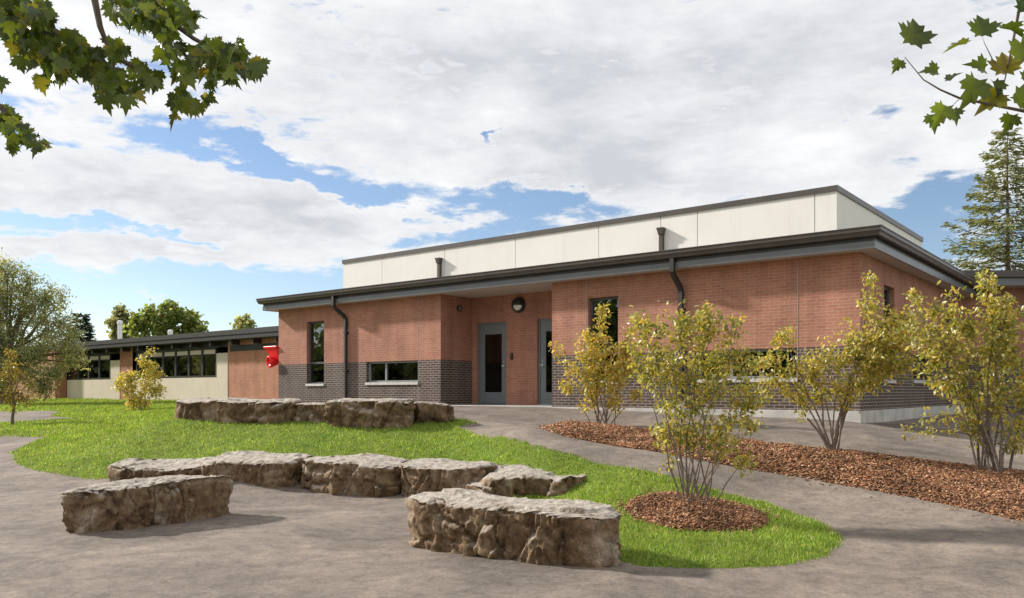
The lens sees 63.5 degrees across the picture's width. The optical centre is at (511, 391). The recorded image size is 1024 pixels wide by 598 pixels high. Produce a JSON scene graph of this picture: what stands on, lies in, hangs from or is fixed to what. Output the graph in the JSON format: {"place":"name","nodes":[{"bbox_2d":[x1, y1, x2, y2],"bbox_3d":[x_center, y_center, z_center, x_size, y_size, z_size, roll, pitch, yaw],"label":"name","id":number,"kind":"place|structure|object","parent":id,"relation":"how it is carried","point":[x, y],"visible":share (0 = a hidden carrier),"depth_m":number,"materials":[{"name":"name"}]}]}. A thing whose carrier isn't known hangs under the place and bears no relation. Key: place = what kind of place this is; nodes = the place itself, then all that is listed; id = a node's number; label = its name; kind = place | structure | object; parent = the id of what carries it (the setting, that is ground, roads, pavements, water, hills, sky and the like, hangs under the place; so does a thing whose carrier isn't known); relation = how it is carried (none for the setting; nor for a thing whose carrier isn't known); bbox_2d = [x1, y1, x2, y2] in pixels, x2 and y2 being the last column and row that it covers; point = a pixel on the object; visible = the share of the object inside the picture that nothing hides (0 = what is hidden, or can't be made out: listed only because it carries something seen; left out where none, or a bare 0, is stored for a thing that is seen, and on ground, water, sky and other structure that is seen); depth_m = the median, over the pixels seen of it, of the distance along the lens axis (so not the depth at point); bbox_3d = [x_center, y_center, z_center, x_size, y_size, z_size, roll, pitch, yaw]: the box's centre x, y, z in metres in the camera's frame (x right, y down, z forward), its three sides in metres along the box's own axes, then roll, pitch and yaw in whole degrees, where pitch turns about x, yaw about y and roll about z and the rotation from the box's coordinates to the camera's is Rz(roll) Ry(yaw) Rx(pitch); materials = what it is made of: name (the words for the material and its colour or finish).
{"place":"outdoors","nodes":[
{"label":"outdoors","id":0,"kind":"place"},
{"bbox_2d":[0,411,69,421],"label":"path","id":1,"kind":"structure","parent":0,"point":[28,415],"depth_m":27.02,"materials":[{"name":"concrete"}]},
{"bbox_2d":[0,397,845,569],"bbox_3d":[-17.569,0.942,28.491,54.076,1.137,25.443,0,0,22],"label":"lawn","id":2,"kind":"structure","parent":0,"point":[572,459],"depth_m":13.53,"materials":[{"name":"green plant"}]},
{"bbox_2d":[0,348,37,424],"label":"sapling","id":3,"kind":"object","parent":2,"relation":"on","point":[14,394],"visible":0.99,"depth_m":23.09,"materials":[{"name":"yellow plant"}]},
{"bbox_2d":[0,247,92,404],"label":"broad tree","id":4,"kind":"object","parent":2,"relation":"on","point":[27,309],"visible":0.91,"depth_m":36.91,"materials":[{"name":"green plant"}]},
{"bbox_2d":[111,346,167,409],"bbox_3d":[-12.100,-0.388,27.023,1.871,2.215,1.262,0,0,0],"label":"shrub","id":5,"kind":"object","parent":2,"relation":"on","point":[130,378],"visible":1,"depth_m":26.91,"materials":[{"name":"yellow plant"}]},
{"bbox_2d":[107,457,211,481],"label":"stone","id":6,"kind":"object","parent":2,"relation":"on","point":[131,468],"visible":0.56,"depth_m":13.00,"materials":[{"name":"stone"}]},
{"bbox_2d":[175,397,301,423],"bbox_3d":[-5.353,0.417,16.187,2.762,0.605,0.879,0,0,18],"label":"stone","id":7,"kind":"object","parent":2,"relation":"on","point":[248,410],"visible":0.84,"depth_m":15.81,"materials":[{"name":"stone"}]},
{"bbox_2d":[198,450,311,487],"bbox_3d":[-4.000,1.279,12.829,1.802,0.682,0.895,0,0,20],"label":"stone","id":8,"kind":"object","parent":2,"relation":"on","point":[266,469],"visible":0.71,"depth_m":12.54,"materials":[{"name":"grey stone"}]},
{"bbox_2d":[295,402,326,422],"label":"stone","id":9,"kind":"object","parent":2,"relation":"on","point":[313,411],"visible":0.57,"depth_m":15.58,"materials":[{"name":"grey stone"}]},
{"bbox_2d":[298,453,409,496],"bbox_3d":[-2.327,1.278,12.338,1.781,0.684,0.954,0,0,24],"label":"stone","id":10,"kind":"object","parent":2,"relation":"on","point":[368,474],"visible":0.77,"depth_m":11.95,"materials":[{"name":"stone"}]},
{"bbox_2d":[324,398,415,428],"bbox_3d":[-2.589,0.450,15.274,1.698,0.659,0.894,0,0,8],"label":"stone","id":11,"kind":"object","parent":2,"relation":"on","point":[371,413],"visible":0.83,"depth_m":14.92,"materials":[{"name":"stone"}]},
{"bbox_2d":[415,401,454,423],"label":"stone","id":12,"kind":"object","parent":2,"relation":"on","point":[427,412],"visible":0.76,"depth_m":15.33,"materials":[{"name":"stone"}]},
{"bbox_2d":[399,458,498,495],"bbox_3d":[-0.912,1.293,11.748,1.487,0.655,0.883,0,0,16],"label":"stone","id":13,"kind":"object","parent":2,"relation":"on","point":[418,475],"visible":0.65,"depth_m":11.46,"materials":[{"name":"grey stone"}]},
{"bbox_2d":[465,464,586,496],"bbox_3d":[0.207,1.290,11.219,1.754,0.559,1.131,0,0,13],"label":"stone","id":14,"kind":"object","parent":2,"relation":"on","point":[509,480],"visible":0.59,"depth_m":10.79,"materials":[{"name":"grey stone"}]},
{"bbox_2d":[629,499,762,531],"bbox_3d":[1.985,1.279,8.861,1.495,0.228,1.409,0,0,0],"label":"mulch ring","id":15,"kind":"object","parent":2,"relation":"on","point":[684,526],"visible":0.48,"depth_m":8.37,"materials":[{"name":"wood"}]},
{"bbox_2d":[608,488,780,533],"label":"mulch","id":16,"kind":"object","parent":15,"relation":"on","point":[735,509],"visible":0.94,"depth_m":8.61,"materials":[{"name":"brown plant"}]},
{"bbox_2d":[621,298,776,503],"bbox_3d":[2.024,0.142,8.985,1.717,2.284,0.962,0,0,0],"label":"shrub","id":17,"kind":"object","parent":15,"relation":"on","point":[655,363],"visible":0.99,"depth_m":8.90,"materials":[{"name":"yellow plant"}]},
{"bbox_2d":[0,406,1023,597],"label":"pavement","id":18,"kind":"structure","parent":0,"point":[296,541],"depth_m":7.87,"materials":[{"name":"concrete"}]},
{"bbox_2d":[61,474,234,533],"bbox_3d":[-4.184,1.314,9.665,0.774,0.612,2.066,0,0,43],"label":"stone","id":19,"kind":"object","parent":18,"relation":"on","point":[128,504],"visible":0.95,"depth_m":9.32,"materials":[{"name":"stone"}]},
{"bbox_2d":[404,488,622,567],"bbox_3d":[-0.035,1.294,7.683,2.325,0.653,0.806,0,0,34],"label":"stone","id":20,"kind":"object","parent":18,"relation":"on","point":[543,531],"visible":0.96,"depth_m":7.32,"materials":[{"name":"grey stone"}]},
{"bbox_2d":[538,419,1023,524],"bbox_3d":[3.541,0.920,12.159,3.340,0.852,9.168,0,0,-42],"label":"mulch","id":21,"kind":"object","parent":18,"relation":"on","point":[599,432],"visible":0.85,"depth_m":10.65,"materials":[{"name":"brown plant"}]},
{"bbox_2d":[548,302,655,423],"bbox_3d":[1.673,-0.491,15.141,2.056,2.256,0.925,0,0,0],"label":"shrub","id":22,"kind":"object","parent":21,"relation":"on","point":[592,380],"visible":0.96,"depth_m":15.03,"materials":[{"name":"green plant"}]},
{"bbox_2d":[743,270,947,449],"bbox_3d":[4.646,-0.421,11.440,2.883,2.558,0.934,0,0,0],"label":"shrub","id":23,"kind":"object","parent":21,"relation":"on","point":[871,361],"visible":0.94,"depth_m":11.43,"materials":[{"name":"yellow plant"}]},
{"bbox_2d":[895,269,1023,471],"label":"shrub","id":24,"kind":"object","parent":21,"relation":"on","point":[991,352],"visible":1,"depth_m":10.43,"materials":[{"name":"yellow plant"}]},
{"bbox_2d":[0,0,1023,345],"label":"sky","id":25,"kind":"structure","parent":0,"point":[373,127],"materials":[{"name":"white"}]},
{"bbox_3d":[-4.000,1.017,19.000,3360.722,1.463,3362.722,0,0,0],"label":"ground","id":26,"kind":"structure","parent":0,"visible":0},
{"bbox_2d":[68,313,99,341],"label":"conifer","id":27,"kind":"object","parent":26,"relation":"on","point":[87,327],"visible":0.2,"depth_m":69.91,"materials":[{"name":"green plant"}]},
{"bbox_2d":[104,303,134,339],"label":"distant tree","id":28,"kind":"object","parent":26,"relation":"on","point":[118,313],"visible":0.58,"depth_m":61.69,"materials":[{"name":"green plant"}]},
{"bbox_2d":[0,0,270,158],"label":"maple tree","id":29,"kind":"object","parent":26,"relation":"on","point":[32,36],"visible":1,"depth_m":3.45,"materials":[{"name":"green plant"}]},
{"bbox_2d":[13,326,278,399],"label":"school wing","id":30,"kind":"structure","parent":26,"relation":"on","point":[223,364],"depth_m":37.12,"materials":[{"name":"beige paint"}]},
{"bbox_2d":[68,358,77,379],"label":"window","id":31,"kind":"structure","parent":30,"relation":"in","point":[73,376],"depth_m":44.39,"materials":[{"name":"black glass"}]},
{"bbox_2d":[78,355,87,379],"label":"window","id":32,"kind":"structure","parent":30,"relation":"in","point":[81,374],"depth_m":43.66,"materials":[{"name":"black glass"}]},
{"bbox_2d":[88,355,98,379],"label":"window","id":33,"kind":"structure","parent":30,"relation":"in","point":[93,374],"depth_m":42.91,"materials":[{"name":"black glass"}]},
{"bbox_2d":[99,354,111,378],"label":"window","id":34,"kind":"structure","parent":30,"relation":"in","point":[104,359],"depth_m":42.15,"materials":[{"name":"black glass"}]},
{"bbox_2d":[117,320,122,338],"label":"flue pipe","id":35,"kind":"object","parent":30,"relation":"on","point":[120,323],"visible":0.59,"depth_m":50.26,"materials":[{"name":"white metal"}]},
{"bbox_2d":[136,352,148,378],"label":"window","id":36,"kind":"structure","parent":30,"relation":"in","point":[138,354],"depth_m":39.86,"materials":[{"name":"black glass"}]},
{"bbox_2d":[149,351,162,377],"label":"window","id":37,"kind":"structure","parent":30,"relation":"in","point":[158,358],"depth_m":38.86,"materials":[{"name":"black glass"}]},
{"bbox_2d":[163,350,174,377],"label":"window","id":38,"kind":"structure","parent":30,"relation":"in","point":[168,355],"depth_m":38.24,"materials":[{"name":"black glass"}]},
{"bbox_2d":[175,349,187,377],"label":"window","id":39,"kind":"structure","parent":30,"relation":"in","point":[181,356],"depth_m":37.55,"materials":[{"name":"black glass"}]},
{"bbox_2d":[188,348,201,377],"bbox_3d":[-14.052,-1.269,36.807,1.110,1.274,0.100,0,0,39],"label":"window","id":40,"kind":"structure","parent":30,"relation":"in","point":[194,355],"depth_m":36.86,"materials":[{"name":"black glass"}]},
{"bbox_2d":[202,348,217,376],"bbox_3d":[-13.183,-1.269,36.113,1.110,1.274,0.100,0,0,39],"label":"window","id":41,"kind":"structure","parent":30,"relation":"in","point":[208,354],"depth_m":36.16,"materials":[{"name":"black glass"}]},
{"bbox_2d":[122,298,208,337],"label":"distant tree","id":42,"kind":"object","parent":26,"relation":"on","point":[154,321],"visible":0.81,"depth_m":59.53,"materials":[{"name":"green plant"}]},
{"bbox_2d":[229,313,257,329],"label":"distant tree","id":43,"kind":"object","parent":26,"relation":"on","point":[244,322],"visible":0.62,"depth_m":74.54,"materials":[{"name":"green plant"}]},
{"bbox_2d":[256,185,984,422],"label":"school building","id":44,"kind":"structure","parent":26,"relation":"on","point":[396,325],"depth_m":18.89,"materials":[{"name":"red brick"}]},
{"bbox_2d":[263,346,278,367],"bbox_3d":[-7.459,-1.085,26.113,0.670,0.690,0.662,0,0,39],"label":"red hopper","id":45,"kind":"object","parent":44,"relation":"attached to","point":[272,359],"visible":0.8,"depth_m":25.88,"materials":[{"name":"plastic"}]},
{"bbox_2d":[305,321,323,385],"bbox_3d":[-5.826,-1.131,24.709,0.856,1.932,0.195,0,0,39],"label":"window","id":46,"kind":"structure","parent":44,"relation":"in","point":[316,329],"depth_m":24.84,"materials":[{"name":"glass"}]},
{"bbox_2d":[365,361,418,384],"bbox_3d":[-3.255,-0.508,22.657,2.084,0.646,0.195,0,0,39],"label":"window","id":47,"kind":"structure","parent":44,"relation":"in","point":[392,372],"depth_m":22.70,"materials":[{"name":"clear glass"}]},
{"bbox_2d":[457,305,462,310],"bbox_3d":[-1.369,-2.215,21.955,0.121,0.170,0.170,0,0,39],"label":"dome camera","id":48,"kind":"object","parent":44,"relation":"attached to","point":[459,307],"visible":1,"depth_m":21.91,"materials":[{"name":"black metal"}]},
{"bbox_2d":[480,324,505,403],"bbox_3d":[-0.521,-0.736,22.015,0.910,2.100,0.130,0,0,39],"label":"door","id":49,"kind":"structure","parent":44,"relation":"in","point":[492,337],"depth_m":22.05,"materials":[{"name":"paint"}]},
{"bbox_2d":[512,297,524,312],"bbox_3d":[0.139,-2.241,21.335,0.410,0.410,0.158,0,0,39],"label":"wall lamp","id":50,"kind":"object","parent":44,"relation":"attached to","point":[518,304],"visible":1,"depth_m":21.28,"materials":[{"name":"black metal"}]},
{"bbox_2d":[540,321,551,403],"bbox_3d":[1.071,-0.736,20.746,0.922,2.100,0.130,0,0,39],"label":"door","id":51,"kind":"structure","parent":44,"relation":"in","point":[545,326],"depth_m":20.95,"materials":[{"name":"paint"}]},
{"bbox_2d":[591,297,618,383],"bbox_3d":[2.054,-1.131,18.415,0.824,1.932,0.195,0,0,39],"label":"window","id":52,"kind":"structure","parent":44,"relation":"in","point":[612,331],"depth_m":18.43,"materials":[{"name":"glass"}]},
{"bbox_2d":[697,348,797,382],"bbox_3d":[4.630,-0.508,16.356,2.089,0.646,0.195,0,0,39],"label":"window","id":53,"kind":"structure","parent":44,"relation":"in","point":[764,351],"depth_m":16.24,"materials":[{"name":"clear glass"}]},
{"bbox_2d":[884,287,895,383],"bbox_3d":[7.470,-1.131,16.528,0.195,1.932,0.820,0,0,39],"label":"window","id":54,"kind":"structure","parent":44,"relation":"in","point":[886,290],"depth_m":16.77,"materials":[{"name":"glass"}]},
{"bbox_2d":[913,355,932,383],"bbox_3d":[9.205,-0.508,18.699,0.195,0.646,1.739,0,0,39],"label":"window","id":55,"kind":"structure","parent":44,"relation":"in","point":[923,360],"depth_m":18.73,"materials":[{"name":"glass"}]},
{"bbox_2d":[946,310,948,382],"bbox_3d":[11.045,-1.131,21.004,0.195,1.932,0.840,0,0,39],"label":"downspout","id":56,"kind":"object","parent":44,"relation":"in","point":[946,310],"depth_m":21.31,"materials":[{"name":"paint"}]},
{"bbox_2d":[891,0,1023,135],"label":"maple tree","id":57,"kind":"object","parent":26,"relation":"on","point":[913,33],"visible":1,"depth_m":3.06,"materials":[{"name":"green plant"}]},
{"bbox_2d":[940,127,1023,269],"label":"conifer","id":58,"kind":"object","parent":26,"relation":"on","point":[992,252],"visible":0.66,"depth_m":35.84,"materials":[{"name":"green plant"}]},
{"bbox_2d":[962,270,1023,413],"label":"wing","id":59,"kind":"structure","parent":26,"relation":"on","point":[1012,281],"depth_m":22.30,"materials":[{"name":"red brick"}]}
]}

